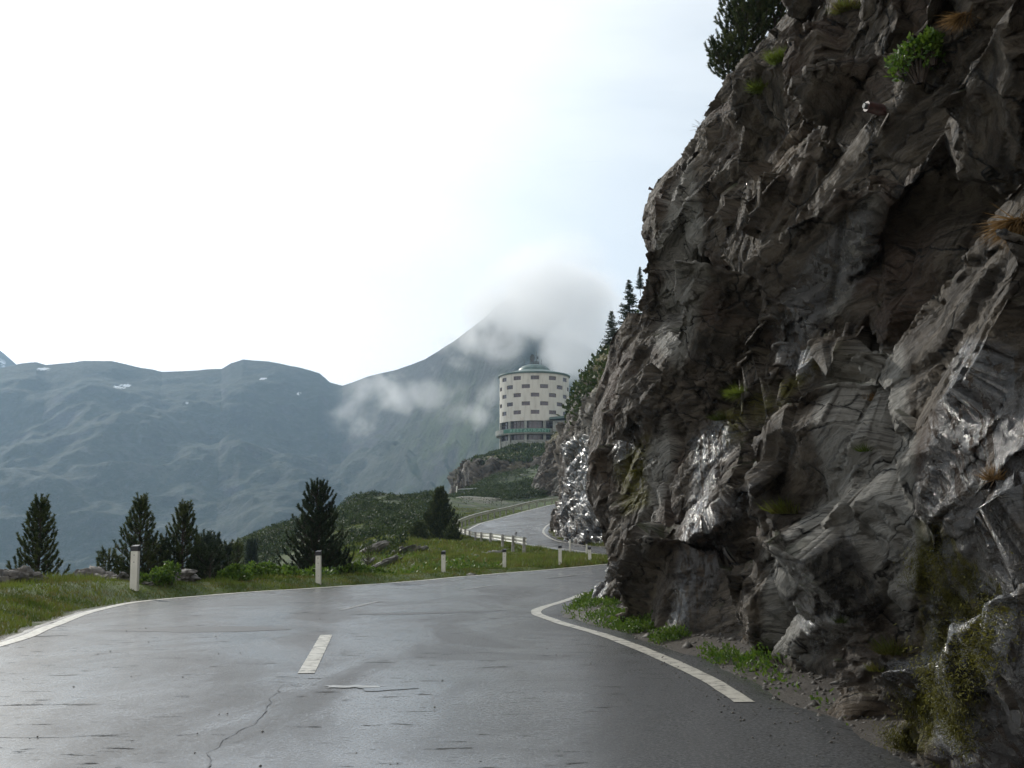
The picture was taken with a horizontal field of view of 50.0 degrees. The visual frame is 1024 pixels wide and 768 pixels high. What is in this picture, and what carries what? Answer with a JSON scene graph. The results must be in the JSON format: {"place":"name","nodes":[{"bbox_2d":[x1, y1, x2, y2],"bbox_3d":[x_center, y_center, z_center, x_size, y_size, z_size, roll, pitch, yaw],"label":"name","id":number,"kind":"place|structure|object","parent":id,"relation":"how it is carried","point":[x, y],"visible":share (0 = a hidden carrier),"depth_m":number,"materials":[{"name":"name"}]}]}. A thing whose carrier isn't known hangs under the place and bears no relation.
{"place":"outdoors","nodes":[
{"label":"outdoors","id":0,"kind":"place"},
{"bbox_2d":[0,351,15,367],"bbox_3d":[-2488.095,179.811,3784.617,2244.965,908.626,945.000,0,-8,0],"label":"peak","id":1,"kind":"structure","parent":0,"point":[5,361],"depth_m":4036.42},
{"bbox_2d":[0,297,596,575],"bbox_3d":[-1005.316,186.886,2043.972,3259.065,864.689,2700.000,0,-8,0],"label":"mountain ridge","id":2,"kind":"structure","parent":0,"point":[238,449],"depth_m":2018.12,"materials":[{"name":"stone"}]},
{"bbox_2d":[0,0,786,385],"label":"sky","id":3,"kind":"structure","parent":0,"point":[341,191],"materials":[{"name":"white"}]},
{"bbox_2d":[0,504,917,767],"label":"road","id":4,"kind":"structure","parent":0,"point":[568,705],"depth_m":9.83,"materials":[{"name":"asphalt"}]},
{"bbox_2d":[0,733,115,736],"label":"road crack","id":5,"kind":"object","parent":4,"relation":"on","point":[44,736],"visible":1,"depth_m":7.59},
{"bbox_2d":[108,626,289,631],"bbox_3d":[-4.691,3.728,16.711,2.697,0.006,1.162,0,-8,0],"label":"asphalt patch","id":6,"kind":"object","parent":4,"relation":"on","point":[211,629],"visible":1,"depth_m":16.63,"materials":[{"name":"asphalt"}]},
{"bbox_2d":[205,682,288,767],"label":"road crack","id":7,"kind":"object","parent":4,"relation":"on","point":[237,730],"visible":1,"depth_m":7.69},
{"bbox_2d":[0,504,604,645],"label":"edge line","id":8,"kind":"object","parent":4,"relation":"on","point":[39,630],"visible":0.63,"depth_m":20.33,"materials":[{"name":"paint"}]},
{"bbox_2d":[298,635,331,672],"bbox_3d":[-2.360,3.244,13.352,0.180,0.006,4.483,1,-8,-7],"label":"dash","id":9,"kind":"object","parent":4,"relation":"on","point":[312,660],"visible":1,"depth_m":12.83,"materials":[{"name":"paint"}]},
{"bbox_2d":[325,685,379,687],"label":"puddle","id":10,"kind":"object","parent":4,"relation":"on","point":[359,686],"visible":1,"depth_m":10.12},
{"bbox_2d":[339,601,379,609],"bbox_3d":[-3.125,4.569,22.684,0.130,0.002,3.020,-1,-8,7],"label":"dash","id":11,"kind":"object","parent":4,"relation":"on","point":[358,605],"visible":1,"depth_m":22.57,"materials":[{"name":"paint"}]},
{"bbox_2d":[363,686,418,690],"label":"puddle","id":12,"kind":"object","parent":4,"relation":"on","point":[382,688],"visible":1,"depth_m":10.01,"materials":[{"name":"grey liquid"}]},
{"bbox_2d":[362,610,506,614],"bbox_3d":[-1.472,4.234,20.341,3.090,0.005,0.631,4,-9,-24],"label":"asphalt patch","id":13,"kind":"object","parent":4,"relation":"on","point":[470,611],"visible":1,"depth_m":20.37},
{"bbox_2d":[531,524,754,701],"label":"edge line","id":14,"kind":"object","parent":4,"relation":"on","point":[731,693],"visible":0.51,"depth_m":12.54,"materials":[{"name":"paint"}]},
{"bbox_2d":[0,467,923,767],"bbox_3d":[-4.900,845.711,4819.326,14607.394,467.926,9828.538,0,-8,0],"label":"ground","id":15,"kind":"structure","parent":0,"point":[788,695],"depth_m":20.21,"materials":[{"name":"plant"}]},
{"bbox_2d":[0,569,32,583],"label":"boulder","id":16,"kind":"object","parent":15,"relation":"on","point":[3,574],"visible":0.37,"depth_m":24.62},
{"bbox_2d":[8,565,43,581],"bbox_3d":[-11.205,4.475,25.009,1.061,0.682,0.696,5,-9,-31],"label":"boulder","id":17,"kind":"object","parent":15,"relation":"on","point":[28,571],"visible":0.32,"depth_m":24.95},
{"bbox_2d":[5,493,70,575],"bbox_3d":[-12.783,4.629,29.603,1.623,3.429,1.496,8,-11,-44],"label":"pine tree","id":18,"kind":"object","parent":15,"relation":"on","point":[40,517],"visible":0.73,"depth_m":29.57,"materials":[{"name":"green plant"}]},
{"bbox_2d":[61,569,81,577],"bbox_3d":[-11.059,5.004,27.739,0.837,0.652,1.124,6,-10,-37],"label":"boulder","id":19,"kind":"object","parent":15,"relation":"on","point":[77,571],"visible":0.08,"depth_m":27.70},
{"bbox_2d":[75,565,111,577],"bbox_3d":[-10.753,5.036,27.975,1.258,0.815,0.903,-4,-9,27],"label":"boulder","id":20,"kind":"object","parent":15,"relation":"on","point":[97,571],"visible":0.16,"depth_m":27.94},
{"bbox_2d":[95,543,126,574],"bbox_3d":[-10.920,5.171,29.557,0.959,1.815,0.986,-5,-9,31],"label":"pine tree","id":21,"kind":"object","parent":15,"relation":"on","point":[103,554],"visible":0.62,"depth_m":29.56,"materials":[{"name":"green plant"}]},
{"bbox_2d":[102,572,129,580],"bbox_3d":[-9.990,4.969,27.536,0.817,0.520,0.894,0,-8,0],"label":"boulder","id":22,"kind":"object","parent":15,"relation":"on","point":[122,575],"visible":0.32,"depth_m":27.45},
{"bbox_2d":[130,545,140,590],"bbox_3d":[-8.899,4.454,25.936,0.205,1.300,0.157,-3,-9,12],"label":"marker post","id":23,"kind":"object","parent":15,"relation":"on","point":[135,550],"visible":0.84,"depth_m":25.90,"materials":[{"name":"plastic"}]},
{"bbox_2d":[110,492,169,578],"bbox_3d":[-10.305,4.662,30.677,1.601,3.340,1.774,-1,-8,4],"label":"pine tree","id":24,"kind":"object","parent":15,"relation":"on","point":[140,506],"visible":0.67,"depth_m":30.61,"materials":[{"name":"green plant"}]},
{"bbox_2d":[142,581,153,585],"bbox_3d":[-8.958,4.912,26.990,0.352,0.136,0.404,5,-10,-33],"label":"boulder","id":25,"kind":"object","parent":15,"relation":"on","point":[148,583],"visible":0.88,"depth_m":26.88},
{"bbox_2d":[139,565,175,586],"bbox_3d":[-8.742,4.779,27.114,0.750,0.596,0.921,-5,-10,33],"label":"leafy bush","id":26,"kind":"object","parent":15,"relation":"on","point":[160,574],"visible":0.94,"depth_m":27.09,"materials":[{"name":"green plant"}]},
{"bbox_2d":[139,532,181,580],"bbox_3d":[-10.077,5.385,31.392,1.294,2.349,1.429,-4,-9,27],"label":"pine tree","id":27,"kind":"object","parent":15,"relation":"on","point":[165,545],"visible":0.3,"depth_m":31.36,"materials":[{"name":"green plant"}]},
{"bbox_2d":[162,560,181,584],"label":"leafy bush","id":28,"kind":"object","parent":15,"relation":"on","point":[170,565],"visible":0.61,"depth_m":27.58,"materials":[{"name":"green plant"}]},
{"bbox_2d":[156,499,209,576],"bbox_3d":[-9.648,5.014,32.156,1.591,3.397,1.824,0,-8,3],"label":"pine tree","id":29,"kind":"object","parent":15,"relation":"on","point":[182,511],"visible":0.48,"depth_m":32.11,"materials":[{"name":"green plant"}]},
{"bbox_2d":[175,569,200,581],"bbox_3d":[-8.719,5.183,28.980,1.162,0.608,0.872,-6,-10,34],"label":"boulder","id":30,"kind":"object","parent":15,"relation":"on","point":[188,574],"visible":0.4,"depth_m":28.75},
{"bbox_2d":[192,528,214,579],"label":"pine tree","id":31,"kind":"object","parent":15,"relation":"on","point":[207,538],"visible":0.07,"depth_m":61.24,"materials":[{"name":"green plant"}]},
{"bbox_2d":[186,540,236,580],"bbox_3d":[-8.636,5.390,31.578,1.493,1.828,1.368,2,-8,-15],"label":"pine tree","id":32,"kind":"object","parent":15,"relation":"on","point":[204,555],"visible":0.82,"depth_m":31.46,"materials":[{"name":"green plant"}]},
{"bbox_2d":[210,531,223,578],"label":"pine tree","id":33,"kind":"object","parent":15,"relation":"on","point":[217,539],"visible":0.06,"depth_m":65.13,"materials":[{"name":"green plant"}]},
{"bbox_2d":[221,539,235,567],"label":"pine tree","id":34,"kind":"object","parent":15,"relation":"on","point":[228,548],"visible":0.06,"depth_m":69.09,"materials":[{"name":"green plant"}]},
{"bbox_2d":[215,563,253,580],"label":"leafy bush","id":35,"kind":"object","parent":15,"relation":"on","point":[232,571],"visible":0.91,"depth_m":30.63,"materials":[{"name":"green plant"}]},
{"bbox_2d":[231,538,244,566],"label":"pine tree","id":36,"kind":"object","parent":15,"relation":"on","point":[237,557],"visible":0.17,"depth_m":43.43,"materials":[{"name":"green plant"}]},
{"bbox_2d":[244,537,259,565],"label":"pine tree","id":37,"kind":"object","parent":15,"relation":"on","point":[251,552],"visible":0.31,"depth_m":98.58,"materials":[{"name":"green plant"}]},
{"bbox_2d":[239,560,268,577],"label":"leafy bush","id":38,"kind":"object","parent":15,"relation":"on","point":[257,569],"visible":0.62,"depth_m":32.53,"materials":[{"name":"green plant"}]},
{"bbox_2d":[266,560,297,575],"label":"leafy bush","id":39,"kind":"object","parent":15,"relation":"on","point":[272,567],"visible":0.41,"depth_m":33.46,"materials":[{"name":"green plant"}]},
{"bbox_2d":[0,549,607,636],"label":"grass","id":40,"kind":"structure","parent":15,"relation":"on","point":[65,579],"depth_m":26.16,"materials":[{"name":"plant"}]},
{"bbox_2d":[276,477,355,574],"bbox_3d":[-6.710,5.319,37.611,2.364,4.330,2.428,-6,-10,35],"label":"pine tree","id":41,"kind":"object","parent":15,"relation":"on","point":[313,540],"visible":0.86,"depth_m":37.46,"materials":[{"name":"green plant"}]},
{"bbox_2d":[315,550,321,584],"bbox_3d":[-5.690,5.514,32.346,0.178,1.209,0.137,-3,-8,12],"label":"marker post","id":42,"kind":"object","parent":15,"relation":"on","point":[318,553],"visible":0.83,"depth_m":32.30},
{"bbox_2d":[327,545,354,574],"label":"pine tree","id":43,"kind":"object","parent":15,"relation":"on","point":[345,558],"visible":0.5,"depth_m":37.81,"materials":[{"name":"green plant"}]},
{"bbox_2d":[342,560,372,574],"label":"leafy bush","id":44,"kind":"object","parent":15,"relation":"on","point":[359,566],"visible":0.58,"depth_m":37.98,"materials":[{"name":"green plant"}]},
{"bbox_2d":[352,557,374,563],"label":"boulder","id":45,"kind":"object","parent":15,"relation":"on","point":[371,560],"visible":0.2,"depth_m":57.21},
{"bbox_2d":[360,542,374,569],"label":"pine tree","id":46,"kind":"object","parent":15,"relation":"on","point":[367,560],"visible":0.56,"depth_m":46.40,"materials":[{"name":"green plant"}]},
{"bbox_2d":[357,540,389,553],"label":"boulder","id":47,"kind":"object","parent":15,"relation":"on","point":[380,545],"visible":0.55,"depth_m":61.16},
{"bbox_2d":[369,566,393,573],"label":"leafy bush","id":48,"kind":"object","parent":15,"relation":"on","point":[378,570],"visible":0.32,"depth_m":40.44,"materials":[{"name":"green plant"}]},
{"bbox_2d":[262,548,501,576],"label":"scrub","id":49,"kind":"object","parent":15,"relation":"on","point":[307,571],"visible":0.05,"depth_m":42.53,"materials":[{"name":"green plant"}]},
{"bbox_2d":[371,555,402,567],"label":"boulder","id":50,"kind":"object","parent":15,"relation":"on","point":[386,561],"visible":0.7,"depth_m":55.96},
{"bbox_2d":[233,480,545,569],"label":"scrub","id":51,"kind":"object","parent":15,"relation":"on","point":[378,517],"visible":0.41,"depth_m":128.89,"materials":[{"name":"green plant"}]},
{"bbox_2d":[389,544,416,554],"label":"boulder","id":52,"kind":"object","parent":15,"relation":"on","point":[413,546],"visible":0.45,"depth_m":61.09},
{"bbox_2d":[410,545,428,552],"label":"boulder","id":53,"kind":"object","parent":15,"relation":"on","point":[419,547],"visible":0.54,"depth_m":66.84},
{"bbox_2d":[408,519,432,539],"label":"bush","id":54,"kind":"object","parent":15,"relation":"on","point":[422,531],"visible":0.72,"depth_m":86.98,"materials":[{"name":"green plant"}]},
{"bbox_2d":[423,485,460,540],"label":"pine tree","id":55,"kind":"object","parent":15,"relation":"on","point":[438,519],"visible":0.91,"depth_m":90.85,"materials":[{"name":"green plant"}]},
{"bbox_2d":[441,551,445,571],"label":"marker post","id":56,"kind":"object","parent":15,"relation":"on","point":[443,561],"visible":0.84,"depth_m":40.93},
{"bbox_2d":[442,523,463,540],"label":"bush","id":57,"kind":"object","parent":15,"relation":"on","point":[454,531],"visible":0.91,"depth_m":85.02,"materials":[{"name":"green plant"}]},
{"bbox_2d":[334,505,607,573],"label":"grass","id":58,"kind":"structure","parent":15,"relation":"on","point":[471,544],"depth_m":60.23,"materials":[{"name":"plant"}]},
{"bbox_2d":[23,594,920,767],"bbox_3d":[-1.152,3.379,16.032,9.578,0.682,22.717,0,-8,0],"label":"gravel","id":59,"kind":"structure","parent":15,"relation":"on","point":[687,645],"depth_m":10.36,"materials":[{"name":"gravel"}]},
{"bbox_2d":[561,589,848,725],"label":"verge weeds","id":60,"kind":"object","parent":59,"relation":"on","point":[632,626],"visible":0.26,"depth_m":14.88,"materials":[{"name":"green plant"}]},
{"bbox_2d":[865,714,916,753],"bbox_3d":[2.522,2.329,7.125,0.513,0.420,0.466,0,-8,0],"label":"moss cushion","id":61,"kind":"object","parent":59,"relation":"on","point":[897,741],"visible":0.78,"depth_m":7.12,"materials":[{"name":"plant"}]},
{"bbox_2d":[457,496,503,500],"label":"guardrail","id":62,"kind":"object","parent":15,"relation":"on","point":[479,498],"visible":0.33,"depth_m":201.44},
{"bbox_2d":[459,528,526,552],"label":"guardrail","id":63,"kind":"object","parent":15,"relation":"on","point":[513,539],"visible":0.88,"depth_m":69.78,"materials":[{"name":"metal"}]},
{"bbox_2d":[447,451,541,493],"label":"rock knoll","id":64,"kind":"structure","parent":15,"relation":"on","point":[466,473],"depth_m":281.51,"materials":[{"name":"stone"}]},
{"bbox_2d":[467,442,545,464],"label":"scrub","id":65,"kind":"object","parent":64,"relation":"on","point":[527,452],"visible":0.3,"depth_m":295.48,"materials":[{"name":"green plant"}]},
{"bbox_2d":[495,364,569,448],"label":"round tower","id":66,"kind":"structure","parent":64,"relation":"on","point":[533,397],"depth_m":342.79,"materials":[{"name":"paint"}]},
{"bbox_2d":[530,351,541,364],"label":"radio antenna","id":67,"kind":"object","parent":66,"relation":"on","point":[532,357],"visible":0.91,"depth_m":354.57,"materials":[{"name":"grey metal"}]},
{"bbox_2d":[447,465,550,498],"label":"scrub","id":68,"kind":"object","parent":15,"relation":"on","point":[489,481],"visible":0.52,"depth_m":233.21,"materials":[{"name":"green plant"}]},
{"bbox_2d":[502,549,505,566],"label":"marker post","id":69,"kind":"object","parent":15,"relation":"on","point":[504,557],"visible":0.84,"depth_m":46.18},
{"bbox_2d":[456,497,557,527],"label":"guardrail","id":70,"kind":"object","parent":15,"relation":"on","point":[487,512],"visible":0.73,"depth_m":131.02,"materials":[{"name":"metal"}]},
{"bbox_2d":[558,545,561,564],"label":"marker post","id":71,"kind":"object","parent":15,"relation":"on","point":[559,554],"visible":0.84,"depth_m":49.36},
{"bbox_2d":[531,345,609,544],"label":"rock face","id":72,"kind":"object","parent":15,"relation":"on","point":[563,467],"visible":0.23,"depth_m":84.16},
{"bbox_2d":[546,305,641,446],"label":"scrub","id":73,"kind":"object","parent":72,"relation":"on","point":[580,384],"visible":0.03,"depth_m":86.30,"materials":[{"name":"green plant"}]},
{"bbox_2d":[599,311,617,350],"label":"spruce tree","id":74,"kind":"object","parent":72,"relation":"on","point":[612,329],"visible":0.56,"depth_m":87.41,"materials":[{"name":"green plant"}]},
{"bbox_2d":[615,280,640,325],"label":"spruce tree","id":75,"kind":"object","parent":72,"relation":"on","point":[630,297],"visible":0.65,"depth_m":89.69,"materials":[{"name":"green plant"}]},
{"bbox_2d":[635,267,642,295],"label":"spruce tree","id":76,"kind":"object","parent":72,"relation":"on","point":[639,280],"visible":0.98,"depth_m":94.10,"materials":[{"name":"green plant"}]},
{"bbox_2d":[588,546,590,558],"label":"marker post","id":77,"kind":"object","parent":15,"relation":"on","point":[589,552],"visible":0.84,"depth_m":52.83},
{"bbox_2d":[585,0,1023,767],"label":"rock cliff","id":78,"kind":"structure","parent":15,"relation":"on","point":[823,262],"depth_m":10.11,"materials":[{"name":"stone"}]},
{"bbox_2d":[625,467,643,479],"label":"grass tuft","id":79,"kind":"object","parent":78,"relation":"on","point":[633,471],"visible":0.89,"depth_m":20.21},
{"bbox_2d":[704,409,726,420],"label":"grass tuft","id":80,"kind":"object","parent":78,"relation":"on","point":[719,416],"visible":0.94,"depth_m":17.98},
{"bbox_2d":[703,28,753,79],"bbox_3d":[5.281,-7.747,26.647,1.237,1.601,1.368,-3,-8,18],"label":"dwarf pine","id":81,"kind":"object","parent":78,"relation":"on","point":[722,51],"visible":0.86,"depth_m":26.45,"materials":[{"name":"green plant"}]},
{"bbox_2d":[717,385,756,402],"bbox_3d":[3.324,0.160,16.059,0.716,0.470,0.726,0,-8,0],"label":"grass tuft","id":82,"kind":"object","parent":78,"relation":"on","point":[735,392],"visible":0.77,"depth_m":15.99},
{"bbox_2d":[713,0,778,57],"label":"dwarf pine","id":83,"kind":"object","parent":78,"relation":"on","point":[744,19],"visible":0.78,"depth_m":26.59,"materials":[{"name":"green plant"}]},
{"bbox_2d":[743,77,769,96],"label":"grass tuft","id":84,"kind":"object","parent":78,"relation":"on","point":[756,87],"visible":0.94,"depth_m":17.46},
{"bbox_2d":[743,0,786,30],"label":"dwarf pine","id":85,"kind":"object","parent":78,"relation":"on","point":[779,13],"visible":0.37,"depth_m":26.90,"materials":[{"name":"green plant"}]},
{"bbox_2d":[759,43,786,65],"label":"grass tuft","id":86,"kind":"object","parent":78,"relation":"on","point":[778,57],"visible":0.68,"depth_m":16.71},
{"bbox_2d":[759,494,803,513],"bbox_3d":[2.518,1.092,10.171,0.526,0.225,0.583,0,-8,0],"label":"grass tuft","id":87,"kind":"object","parent":78,"relation":"on","point":[782,509],"visible":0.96,"depth_m":10.13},
{"bbox_2d":[833,614,851,623],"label":"grass tuft","id":88,"kind":"object","parent":78,"relation":"on","point":[840,621],"visible":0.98,"depth_m":9.46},
{"bbox_2d":[825,0,860,15],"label":"grass tuft","id":89,"kind":"object","parent":78,"relation":"on","point":[843,6],"visible":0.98,"depth_m":15.44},
{"bbox_2d":[850,443,873,451],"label":"grass tuft","id":90,"kind":"object","parent":78,"relation":"on","point":[862,449],"visible":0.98,"depth_m":8.85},
{"bbox_2d":[862,392,875,400],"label":"grass tuft","id":91,"kind":"object","parent":78,"relation":"on","point":[872,396],"visible":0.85,"depth_m":9.24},
{"bbox_2d":[861,661,884,671],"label":"grass tuft","id":92,"kind":"object","parent":78,"relation":"on","point":[873,668],"visible":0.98,"depth_m":9.23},
{"bbox_2d":[862,101,888,136],"bbox_3d":[3.448,-2.479,10.273,0.307,0.343,0.182,3,-9,-20],"label":"security camera","id":93,"kind":"object","parent":78,"relation":"attached to","point":[875,108],"visible":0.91,"depth_m":10.27,"materials":[{"name":"metal"}]},
{"bbox_2d":[862,634,919,657],"bbox_3d":[3.170,2.175,9.123,0.558,0.299,0.489,-3,-9,19],"label":"grass tuft","id":94,"kind":"object","parent":78,"relation":"on","point":[892,652],"visible":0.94,"depth_m":9.10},
{"bbox_2d":[872,659,925,743],"bbox_3d":[2.386,1.957,6.414,0.414,0.731,0.457,5,-10,-32],"label":"moss cushion","id":95,"kind":"object","parent":78,"relation":"attached to","point":[907,708],"visible":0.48,"depth_m":6.46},
{"bbox_2d":[883,28,945,84],"bbox_3d":[3.609,-2.919,9.835,0.578,0.477,0.497,-3,-9,21],"label":"leafy bush","id":96,"kind":"object","parent":78,"relation":"on","point":[919,77],"visible":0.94,"depth_m":9.78,"materials":[{"name":"green plant"}]},
{"bbox_2d":[895,542,934,609],"bbox_3d":[3.137,1.456,8.346,0.443,0.648,0.450,2,-8,-12],"label":"moss cushion","id":97,"kind":"object","parent":78,"relation":"on","point":[916,574],"visible":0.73,"depth_m":8.37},
{"bbox_2d":[912,24,944,66],"bbox_3d":[3.725,-2.985,9.768,0.393,0.349,0.375,7,-10,-40],"label":"leafy bush","id":98,"kind":"object","parent":78,"relation":"on","point":[928,37],"visible":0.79,"depth_m":9.66,"materials":[{"name":"green plant"}]},
{"bbox_2d":[910,657,947,767],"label":"moss cushion","id":99,"kind":"object","parent":78,"relation":"on","point":[929,720],"visible":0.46,"depth_m":6.28,"materials":[{"name":"plant"}]},
{"bbox_2d":[908,530,953,607],"bbox_3d":[3.112,1.232,8.188,0.127,0.871,0.487,2,-8,-17],"label":"moss cushion","id":100,"kind":"object","parent":78,"relation":"on","point":[930,554],"visible":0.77,"depth_m":8.17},
{"bbox_2d":[916,626,946,651],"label":"moss cushion","id":101,"kind":"object","parent":78,"relation":"on","point":[934,643],"visible":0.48,"depth_m":8.56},
{"bbox_2d":[920,602,950,654],"bbox_3d":[3.381,1.882,8.456,0.450,0.802,0.223,-3,-9,22],"label":"moss cushion","id":102,"kind":"object","parent":78,"relation":"on","point":[938,625],"visible":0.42,"depth_m":8.50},
{"bbox_2d":[894,624,983,767],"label":"moss cushion","id":103,"kind":"object","parent":78,"relation":"on","point":[946,713],"visible":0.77,"depth_m":5.25,"materials":[{"name":"plant"}]},
{"bbox_2d":[915,570,963,623],"bbox_3d":[3.315,1.613,8.214,0.411,0.453,0.512,4,-9,-25],"label":"moss cushion","id":104,"kind":"object","parent":78,"relation":"on","point":[945,599],"visible":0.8,"depth_m":8.26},
{"bbox_2d":[900,601,990,764],"bbox_3d":[2.067,1.389,5.046,0.567,0.776,0.214,-1,-8,7],"label":"moss cushion","id":105,"kind":"object","parent":78,"relation":"on","point":[958,703],"visible":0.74,"depth_m":5.05,"materials":[{"name":"plant"}]},
{"bbox_2d":[941,597,975,620],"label":"moss cushion","id":106,"kind":"object","parent":78,"relation":"on","point":[966,612],"visible":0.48,"depth_m":8.15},
{"bbox_2d":[936,2,981,37],"bbox_3d":[3.837,-3.125,9.419,0.454,0.324,0.478,-4,-9,29],"label":"grass tuft","id":107,"kind":"object","parent":78,"relation":"on","point":[956,19],"visible":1,"depth_m":9.40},
{"bbox_2d":[936,539,986,610],"bbox_3d":[3.283,1.341,7.967,0.323,0.764,0.455,7,-10,-40],"label":"moss cushion","id":108,"kind":"object","parent":78,"relation":"on","point":[971,586],"visible":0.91,"depth_m":7.96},
{"bbox_2d":[927,551,1023,726],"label":"moss cushion","id":109,"kind":"object","parent":78,"relation":"on","point":[984,634],"visible":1,"depth_m":4.69,"materials":[{"name":"plant"}]},
{"bbox_2d":[969,463,1006,486],"bbox_3d":[3.049,0.570,6.949,0.296,0.186,0.311,6,-10,-34],"label":"grass tuft","id":110,"kind":"object","parent":78,"relation":"on","point":[991,476],"visible":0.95,"depth_m":6.89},
{"bbox_2d":[973,204,1023,252],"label":"grass tuft","id":111,"kind":"object","parent":78,"relation":"on","point":[1014,225],"visible":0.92,"depth_m":7.27,"materials":[{"name":"plant"}]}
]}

